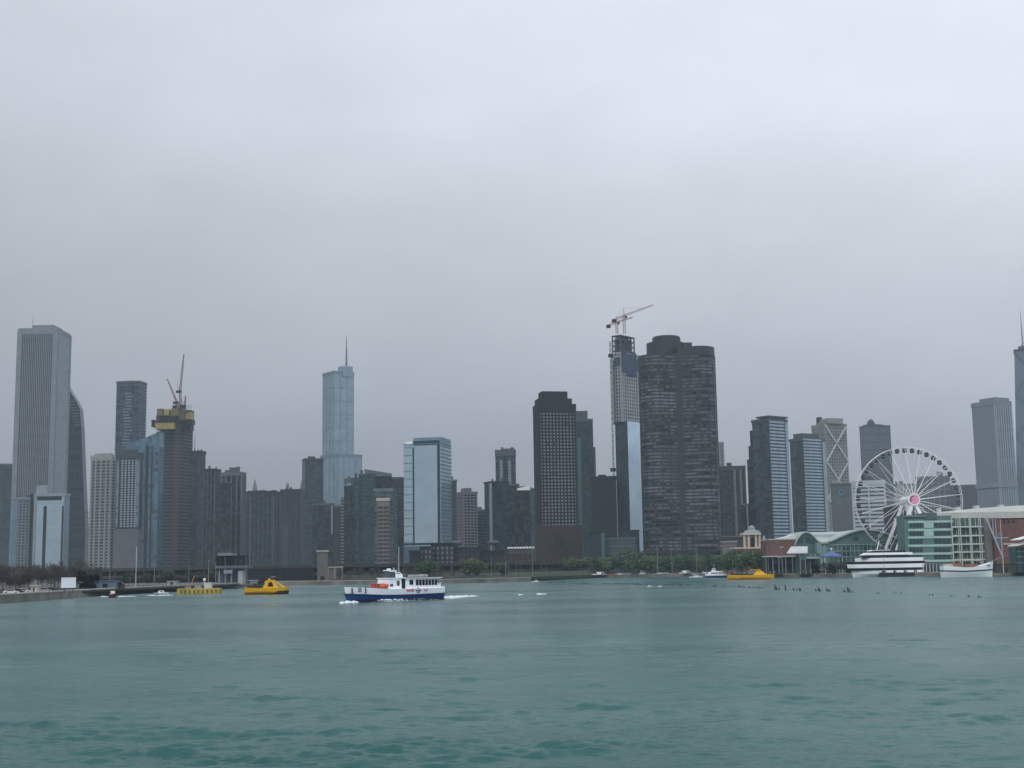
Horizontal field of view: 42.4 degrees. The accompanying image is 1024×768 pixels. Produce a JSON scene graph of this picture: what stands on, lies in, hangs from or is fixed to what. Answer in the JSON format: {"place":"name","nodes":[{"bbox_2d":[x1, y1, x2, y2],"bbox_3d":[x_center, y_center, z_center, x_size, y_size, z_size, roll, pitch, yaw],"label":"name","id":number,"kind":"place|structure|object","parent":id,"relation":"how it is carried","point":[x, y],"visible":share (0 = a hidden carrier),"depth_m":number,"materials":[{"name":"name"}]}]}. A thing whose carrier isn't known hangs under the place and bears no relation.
{"place":"outdoors","nodes":[
{"label":"outdoors","id":0,"kind":"place"},
{"bbox_2d":[0,583,238,593],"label":"park ground","id":1,"kind":"structure","parent":0,"point":[60,588],"depth_m":529.29,"materials":[{"name":"green plant"}]},
{"bbox_2d":[61,577,75,592],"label":"blank screen","id":2,"kind":"object","parent":1,"relation":"on","point":[68,582],"visible":1,"depth_m":410.71,"materials":[{"name":"white paint"}]},
{"bbox_2d":[76,571,93,588],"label":"evergreen tree","id":3,"kind":"object","parent":1,"relation":"on","point":[85,579],"visible":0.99,"depth_m":473.59,"materials":[{"name":"green plant"}]},
{"bbox_2d":[95,580,120,587],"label":"boat shed","id":4,"kind":"object","parent":1,"relation":"on","point":[107,584],"visible":0.74,"depth_m":494.71,"materials":[{"name":"blue metal"}]},
{"bbox_2d":[215,553,252,583],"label":"harbour pavilion","id":5,"kind":"structure","parent":1,"relation":"on","point":[232,560],"depth_m":667.26,"materials":[{"name":"grey concrete"}]},
{"bbox_2d":[151,404,194,566],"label":"tower under construction","id":6,"kind":"structure","parent":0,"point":[175,424],"depth_m":1624.48,"materials":[{"name":"grey concrete"}]},
{"bbox_2d":[0,571,754,588],"bbox_3d":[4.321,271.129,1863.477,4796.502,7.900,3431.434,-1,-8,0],"label":"ground","id":7,"kind":"structure","parent":0,"point":[53,586],"depth_m":799.74,"materials":[{"name":"grey concrete"}]},
{"bbox_2d":[0,463,11,573],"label":"skyscraper","id":8,"kind":"structure","parent":7,"relation":"on","point":[5,488],"depth_m":1953.60,"materials":[{"name":"grey glass"}]},
{"bbox_2d":[10,494,33,580],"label":"apartment block","id":9,"kind":"structure","parent":7,"relation":"on","point":[21,532],"depth_m":1492.26,"materials":[{"name":"grey concrete"}]},
{"bbox_2d":[8,319,71,578],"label":"skyscraper","id":10,"kind":"structure","parent":7,"relation":"on","point":[41,408],"depth_m":1898.50,"materials":[{"name":"grey concrete"}]},
{"bbox_2d":[32,485,70,581],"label":"office block","id":11,"kind":"structure","parent":7,"relation":"on","point":[51,529],"depth_m":1474.00,"materials":[{"name":"blue glass"}]},
{"bbox_2d":[67,387,88,572],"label":"skyscraper","id":12,"kind":"structure","parent":7,"relation":"on","point":[78,542],"depth_m":2009.97,"materials":[{"name":"grey glass"}]},
{"bbox_2d":[88,453,115,571],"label":"apartment tower","id":13,"kind":"structure","parent":7,"relation":"on","point":[102,508],"depth_m":1348.77,"materials":[{"name":"beige concrete"}]},
{"bbox_2d":[113,450,143,567],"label":"apartment tower","id":14,"kind":"structure","parent":7,"relation":"on","point":[128,529],"depth_m":1328.13,"materials":[{"name":"stone"}]},
{"bbox_2d":[0,583,258,602],"bbox_3d":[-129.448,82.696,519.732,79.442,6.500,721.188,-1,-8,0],"label":"seawall","id":15,"kind":"object","parent":7,"relation":"on","point":[26,596],"visible":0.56,"depth_m":429.02,"materials":[{"name":"concrete"}]},
{"bbox_2d":[114,380,147,505],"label":"skyscraper","id":16,"kind":"structure","parent":7,"relation":"on","point":[130,411],"depth_m":1765.29,"materials":[{"name":"grey metal"}]},
{"bbox_2d":[124,432,163,570],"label":"glass tower","id":17,"kind":"structure","parent":7,"relation":"on","point":[151,447],"depth_m":1480.01,"materials":[{"name":"blue glass"}]},
{"bbox_2d":[90,566,246,582],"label":"viaduct","id":18,"kind":"object","parent":7,"relation":"on","point":[116,573],"visible":0.34,"depth_m":879.80,"materials":[{"name":"concrete"}]},
{"bbox_2d":[188,440,205,566],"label":"skyscraper","id":19,"kind":"structure","parent":7,"relation":"on","point":[197,467],"depth_m":1558.58,"materials":[{"name":"grey concrete"}]},
{"bbox_2d":[202,466,220,569],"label":"skyscraper","id":20,"kind":"structure","parent":7,"relation":"on","point":[212,477],"depth_m":1496.29,"materials":[{"name":"grey glass"}]},
{"bbox_2d":[214,483,231,565],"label":"building","id":21,"kind":"structure","parent":7,"relation":"on","point":[223,519],"depth_m":1414.39,"materials":[{"name":"grey glass"}]},
{"bbox_2d":[220,466,245,555],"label":"skyscraper","id":22,"kind":"structure","parent":7,"relation":"on","point":[235,477],"depth_m":1457.49,"materials":[{"name":"grey glass"}]},
{"bbox_2d":[245,490,280,565],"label":"building","id":23,"kind":"structure","parent":7,"relation":"on","point":[263,507],"depth_m":1691.54,"materials":[{"name":"grey glass"}]},
{"bbox_2d":[246,567,313,583],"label":"waterfront shed","id":24,"kind":"structure","parent":7,"relation":"on","point":[261,575],"depth_m":792.20,"materials":[{"name":"grey metal"}]},
{"bbox_2d":[280,487,304,564],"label":"building","id":25,"kind":"structure","parent":7,"relation":"on","point":[292,530],"depth_m":1683.81,"materials":[{"name":"grey concrete"}]},
{"bbox_2d":[302,456,323,564],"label":"skyscraper","id":26,"kind":"structure","parent":7,"relation":"on","point":[312,477],"depth_m":1902.02,"materials":[{"name":"grey glass"}]},
{"bbox_2d":[316,550,328,580],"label":"bridge tower","id":27,"kind":"structure","parent":7,"relation":"on","point":[322,565],"depth_m":782.90,"materials":[{"name":"grey concrete"}]},
{"bbox_2d":[312,500,334,564],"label":"building","id":28,"kind":"structure","parent":7,"relation":"on","point":[323,525],"depth_m":1541.75,"materials":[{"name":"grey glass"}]},
{"bbox_2d":[253,563,415,580],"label":"viaduct","id":29,"kind":"object","parent":7,"relation":"on","point":[380,567],"visible":0.28,"depth_m":842.32,"materials":[{"name":"concrete"}]},
{"bbox_2d":[334,505,340,563],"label":"apartment block","id":30,"kind":"structure","parent":7,"relation":"on","point":[337,534],"depth_m":1421.47,"materials":[{"name":"grey concrete"}]},
{"bbox_2d":[320,334,361,504],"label":"spired glass tower","id":31,"kind":"structure","parent":7,"relation":"on","point":[342,461],"depth_m":2322.77,"materials":[{"name":"blue glass"}]},
{"bbox_2d":[341,497,343,563],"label":"apartment block","id":32,"kind":"structure","parent":7,"relation":"on","point":[342,530],"depth_m":1392.21,"materials":[{"name":"grey concrete"}]},
{"bbox_2d":[344,469,391,563],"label":"stepped glass tower","id":33,"kind":"structure","parent":7,"relation":"on","point":[358,520],"depth_m":1332.13,"materials":[{"name":"grey glass"}]},
{"bbox_2d":[373,488,397,566],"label":"building","id":34,"kind":"structure","parent":7,"relation":"on","point":[385,525],"depth_m":1234.74,"materials":[{"name":"grey concrete"}]},
{"bbox_2d":[264,577,530,584],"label":"seawall","id":35,"kind":"object","parent":7,"relation":"on","point":[443,581],"visible":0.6,"depth_m":738.77,"materials":[{"name":"concrete"}]},
{"bbox_2d":[392,477,403,562],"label":"building","id":36,"kind":"structure","parent":7,"relation":"on","point":[398,483],"depth_m":1414.49,"materials":[{"name":"grey glass"}]},
{"bbox_2d":[408,550,421,563],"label":"block","id":37,"kind":"structure","parent":7,"relation":"on","point":[415,556],"depth_m":952.02,"materials":[{"name":"grey concrete"}]},
{"bbox_2d":[419,546,432,561],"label":"block","id":38,"kind":"structure","parent":7,"relation":"on","point":[426,552],"depth_m":967.23,"materials":[{"name":"grey concrete"}]},
{"bbox_2d":[403,437,452,562],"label":"glass block","id":39,"kind":"structure","parent":7,"relation":"on","point":[427,494],"depth_m":1243.55,"materials":[{"name":"blue glass"}]},
{"bbox_2d":[430,543,454,562],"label":"block","id":40,"kind":"structure","parent":7,"relation":"on","point":[442,552],"depth_m":977.22,"materials":[{"name":"grey concrete"}]},
{"bbox_2d":[451,476,456,546],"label":"building","id":41,"kind":"structure","parent":7,"relation":"on","point":[454,506],"depth_m":1495.26,"materials":[{"name":"grey concrete"}]},
{"bbox_2d":[456,488,477,546],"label":"apartment tower","id":42,"kind":"structure","parent":7,"relation":"on","point":[467,522],"depth_m":1417.83,"materials":[{"name":"grey concrete"}]},
{"bbox_2d":[454,547,479,562],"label":"block","id":43,"kind":"structure","parent":7,"relation":"on","point":[465,553],"depth_m":982.01,"materials":[{"name":"grey concrete"}]},
{"bbox_2d":[458,557,478,574],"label":"broadleaf tree","id":44,"kind":"object","parent":7,"relation":"on","point":[470,564],"visible":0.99,"depth_m":795.65,"materials":[{"name":"green plant"}]},
{"bbox_2d":[477,507,484,550],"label":"building","id":45,"kind":"structure","parent":7,"relation":"on","point":[481,527],"depth_m":1452.14,"materials":[{"name":"grey glass"}]},
{"bbox_2d":[480,550,507,561],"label":"block","id":46,"kind":"structure","parent":7,"relation":"on","point":[494,555],"depth_m":991.62,"materials":[{"name":"grey concrete"}]},
{"bbox_2d":[483,478,509,550],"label":"building","id":47,"kind":"structure","parent":7,"relation":"on","point":[496,501],"depth_m":1328.91,"materials":[{"name":"grey glass"}]},
{"bbox_2d":[495,447,515,483],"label":"skyscraper","id":48,"kind":"structure","parent":7,"relation":"on","point":[505,463],"depth_m":1601.59,"materials":[{"name":"grey glass"}]},
{"bbox_2d":[416,562,597,572],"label":"viaduct","id":49,"kind":"object","parent":7,"relation":"on","point":[514,567],"visible":0.37,"depth_m":934.03,"materials":[{"name":"concrete"}]},
{"bbox_2d":[509,484,518,550],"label":"building","id":50,"kind":"structure","parent":7,"relation":"on","point":[513,524],"depth_m":1394.11,"materials":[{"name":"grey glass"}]},
{"bbox_2d":[507,551,533,561],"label":"waterfront hall","id":51,"kind":"structure","parent":7,"relation":"on","point":[519,556],"depth_m":1050.97,"materials":[{"name":"grey stone"}]},
{"bbox_2d":[516,486,530,550],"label":"building","id":52,"kind":"structure","parent":7,"relation":"on","point":[524,517],"depth_m":1354.03,"materials":[{"name":"grey glass"}]},
{"bbox_2d":[530,488,534,561],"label":"building","id":53,"kind":"structure","parent":7,"relation":"on","point":[532,510],"depth_m":1473.38,"materials":[{"name":"green glass"}]},
{"bbox_2d":[533,391,582,561],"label":"skyscraper","id":54,"kind":"structure","parent":7,"relation":"on","point":[558,533],"depth_m":1202.93,"materials":[{"name":"grey concrete"}]},
{"bbox_2d":[563,557,581,570],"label":"broadleaf tree","id":55,"kind":"object","parent":7,"relation":"on","point":[572,564],"visible":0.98,"depth_m":965.40,"materials":[{"name":"green plant"}]},
{"bbox_2d":[576,411,595,557],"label":"skyscraper","id":56,"kind":"structure","parent":7,"relation":"on","point":[586,459],"depth_m":1400.18,"materials":[{"name":"grey metal"}]},
{"bbox_2d":[590,532,605,573],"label":"block","id":57,"kind":"structure","parent":7,"relation":"on","point":[598,547],"depth_m":1161.11,"materials":[{"name":"grey concrete"}]},
{"bbox_2d":[590,475,617,537],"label":"building","id":58,"kind":"structure","parent":7,"relation":"on","point":[603,503],"depth_m":1325.78,"materials":[{"name":"grey metal"}]},
{"bbox_2d":[608,341,618,535],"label":"construction hoist","id":59,"kind":"object","parent":7,"relation":"on","point":[614,470],"visible":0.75,"depth_m":1350.45,"materials":[{"name":"grey metal"}]},
{"bbox_2d":[605,537,636,573],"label":"block","id":60,"kind":"structure","parent":7,"relation":"on","point":[614,545],"depth_m":1171.08,"materials":[{"name":"grey concrete"}]},
{"bbox_2d":[610,335,644,572],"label":"tower under construction","id":61,"kind":"structure","parent":7,"relation":"on","point":[627,426],"depth_m":1363.00,"materials":[{"name":"grey stone"}]},
{"bbox_2d":[621,530,639,572],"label":"block","id":62,"kind":"structure","parent":7,"relation":"on","point":[630,533],"depth_m":1221.97,"materials":[{"name":"grey concrete"}]},
{"bbox_2d":[651,556,670,570],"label":"broadleaf tree","id":63,"kind":"object","parent":7,"relation":"on","point":[663,561],"visible":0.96,"depth_m":958.63,"materials":[{"name":"green plant"}]},
{"bbox_2d":[578,573,750,577],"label":"seawall","id":64,"kind":"object","parent":7,"relation":"on","point":[660,575],"visible":0.21,"depth_m":959.30,"materials":[{"name":"concrete"}]},
{"bbox_2d":[638,335,721,572],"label":"curved tower","id":65,"kind":"structure","parent":7,"relation":"on","point":[680,481],"depth_m":1184.71,"materials":[{"name":"black glass"}]},
{"bbox_2d":[645,550,722,572],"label":"block","id":66,"kind":"structure","parent":7,"relation":"on","point":[688,552],"depth_m":1109.89,"materials":[{"name":"grey concrete"}]},
{"bbox_2d":[680,554,698,570],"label":"broadleaf tree","id":67,"kind":"object","parent":7,"relation":"on","point":[688,559],"visible":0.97,"depth_m":957.14,"materials":[{"name":"green plant"}]},
{"bbox_2d":[717,556,731,570],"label":"broadleaf tree","id":68,"kind":"object","parent":7,"relation":"on","point":[724,562],"visible":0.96,"depth_m":801.94,"materials":[{"name":"green plant"}]},
{"bbox_2d":[721,541,737,574],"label":"block","id":69,"kind":"structure","parent":7,"relation":"on","point":[726,545],"depth_m":892.91,"materials":[{"name":"concrete"}]},
{"bbox_2d":[719,463,746,535],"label":"building","id":70,"kind":"structure","parent":7,"relation":"on","point":[733,495],"depth_m":1445.96,"materials":[{"name":"grey glass"}]},
{"bbox_2d":[721,536,745,571],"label":"block","id":71,"kind":"structure","parent":7,"relation":"on","point":[739,539],"depth_m":1091.65,"materials":[{"name":"grey concrete"}]},
{"bbox_2d":[733,553,750,573],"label":"broadleaf tree","id":72,"kind":"object","parent":7,"relation":"on","point":[742,561],"visible":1,"depth_m":787.26,"materials":[{"name":"green plant"}]},
{"bbox_2d":[740,503,750,570],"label":"building","id":73,"kind":"structure","parent":7,"relation":"on","point":[745,522],"depth_m":1373.70,"materials":[{"name":"grey glass"}]},
{"bbox_2d":[747,415,792,570],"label":"skyscraper","id":74,"kind":"structure","parent":7,"relation":"on","point":[769,490],"depth_m":1308.33,"materials":[{"name":"glass"}]},
{"bbox_2d":[760,534,795,574],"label":"brick block","id":75,"kind":"structure","parent":7,"relation":"on","point":[785,543],"depth_m":769.93,"materials":[{"name":"red brick"}]},
{"bbox_2d":[787,546,820,573],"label":"pier shed","id":76,"kind":"structure","parent":7,"relation":"on","point":[805,559],"depth_m":739.32,"materials":[{"name":"green glass"}]},
{"bbox_2d":[789,433,829,532],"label":"skyscraper","id":77,"kind":"structure","parent":7,"relation":"on","point":[809,483],"depth_m":1426.62,"materials":[{"name":"glass"}]},
{"bbox_2d":[811,417,848,531],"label":"skyscraper","id":78,"kind":"structure","parent":7,"relation":"on","point":[832,432],"depth_m":1708.27,"materials":[{"name":"grey glass"}]},
{"bbox_2d":[781,529,896,573],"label":"glass hall","id":79,"kind":"structure","parent":7,"relation":"on","point":[850,546],"depth_m":756.61,"materials":[{"name":"grey glass"}]},
{"bbox_2d":[830,480,852,531],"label":"blank block","id":80,"kind":"structure","parent":7,"relation":"on","point":[841,506],"depth_m":1211.00,"materials":[{"name":"grey concrete"}]},
{"bbox_2d":[851,476,886,531],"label":"building","id":81,"kind":"structure","parent":7,"relation":"on","point":[875,501],"depth_m":1135.76,"materials":[{"name":"grey concrete"}]},
{"bbox_2d":[859,419,894,504],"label":"skyscraper","id":82,"kind":"structure","parent":7,"relation":"on","point":[875,440],"depth_m":2154.14,"materials":[{"name":"stone"}]},
{"bbox_2d":[751,572,1023,576],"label":"seawall","id":83,"kind":"object","parent":7,"relation":"on","point":[916,574],"visible":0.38,"depth_m":730.24,"materials":[{"name":"concrete"}]},
{"bbox_2d":[729,525,764,569],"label":"brick tower house","id":84,"kind":"structure","parent":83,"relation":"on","point":[751,538],"depth_m":830.40,"materials":[{"name":"beige stone"}]},
{"bbox_2d":[882,505,913,536],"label":"block","id":85,"kind":"structure","parent":7,"relation":"on","point":[886,509],"depth_m":1006.36,"materials":[{"name":"grey concrete"}]},
{"bbox_2d":[894,481,915,504],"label":"building","id":86,"kind":"structure","parent":7,"relation":"on","point":[901,485],"depth_m":2396.13,"materials":[{"name":"grey concrete"}]},
{"bbox_2d":[854,447,962,549],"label":"ferris wheel","id":87,"kind":"object","parent":7,"relation":"on","point":[911,500],"visible":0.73,"depth_m":735.62,"materials":[{"name":"white metal"}]},
{"bbox_2d":[915,471,950,512],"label":"building","id":88,"kind":"structure","parent":7,"relation":"on","point":[939,480],"depth_m":2293.43,"materials":[{"name":"grey metal"}]},
{"bbox_2d":[896,513,984,571],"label":"terrace building","id":89,"kind":"structure","parent":7,"relation":"on","point":[931,539],"depth_m":697.20,"materials":[{"name":"green glass"}]},
{"bbox_2d":[894,505,1023,524],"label":"white roofed hall","id":90,"kind":"structure","parent":7,"relation":"on","point":[1003,512],"depth_m":701.80,"materials":[{"name":"grey concrete"}]},
{"bbox_2d":[949,484,977,510],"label":"building","id":91,"kind":"structure","parent":7,"relation":"on","point":[969,496],"depth_m":2243.43,"materials":[{"name":"grey concrete"}]},
{"bbox_2d":[971,397,1018,507],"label":"skyscraper","id":92,"kind":"structure","parent":7,"relation":"on","point":[994,452],"depth_m":2016.18,"materials":[{"name":"stone"}]},
{"bbox_2d":[981,518,1023,563],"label":"brick hall","id":93,"kind":"structure","parent":7,"relation":"on","point":[1011,529],"depth_m":691.56,"materials":[{"name":"red brick"}]},
{"bbox_2d":[992,564,1015,572],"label":"wharf kiosk","id":94,"kind":"object","parent":7,"relation":"on","point":[1008,568],"visible":0.83,"depth_m":625.42,"materials":[{"name":"grey metal"}]},
{"bbox_2d":[1007,536,1023,572],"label":"green pavilion","id":95,"kind":"structure","parent":7,"relation":"on","point":[1016,556],"depth_m":634.50,"materials":[{"name":"glass"}]},
{"bbox_2d":[1013,312,1023,505],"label":"tapering tower","id":96,"kind":"structure","parent":7,"relation":"on","point":[1019,379],"depth_m":2142.34,"materials":[{"name":"glass"}]},
{"bbox_2d":[331,572,473,579],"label":"scrub bank","id":97,"kind":"structure","parent":0,"point":[443,576],"depth_m":793.42,"materials":[{"name":"green plant"}]},
{"bbox_2d":[0,576,1023,767],"bbox_3d":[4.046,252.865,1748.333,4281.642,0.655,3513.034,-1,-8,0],"label":"water","id":98,"kind":"structure","parent":0,"point":[705,673],"depth_m":82.48,"materials":[{"name":"teal liquid"}]},
{"bbox_2d":[177,576,221,593],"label":"barge","id":99,"kind":"object","parent":98,"relation":"on","point":[206,589],"visible":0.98,"depth_m":464.32,"materials":[{"name":"yellow metal"}]},
{"bbox_2d":[244,576,288,594],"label":"water taxi","id":100,"kind":"object","parent":98,"relation":"on","point":[270,587],"visible":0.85,"depth_m":434.13,"materials":[{"name":"yellow paint"}]},
{"bbox_2d":[344,568,444,601],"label":"water bus","id":101,"kind":"object","parent":98,"relation":"on","point":[392,584],"visible":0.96,"depth_m":303.46,"materials":[{"name":"white metal"}]},
{"bbox_2d":[705,568,726,577],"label":"tour boat","id":102,"kind":"object","parent":98,"relation":"on","point":[713,573],"visible":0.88,"depth_m":805.02,"materials":[{"name":"white paint"}]},
{"bbox_2d":[727,569,774,579],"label":"tour speedboat","id":103,"kind":"object","parent":98,"relation":"on","point":[758,574],"visible":0.91,"depth_m":657.35,"materials":[{"name":"yellow paint"}]},
{"bbox_2d":[846,542,924,576],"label":"dinner yacht","id":104,"kind":"object","parent":98,"relation":"on","point":[869,563],"visible":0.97,"depth_m":694.04,"materials":[{"name":"white metal"}]},
{"bbox_2d":[940,515,1005,576],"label":"tall ship","id":105,"kind":"object","parent":98,"relation":"on","point":[959,570],"visible":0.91,"depth_m":615.30,"materials":[{"name":"white metal"}]},
{"bbox_2d":[0,0,1023,532],"label":"sky","id":106,"kind":"structure","parent":0,"point":[824,197],"materials":[{"name":"grey"}]},
{"bbox_2d":[474,570,596,579],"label":"grass bank","id":107,"kind":"structure","parent":0,"point":[554,574],"depth_m":841.31,"materials":[{"name":"green plant"}]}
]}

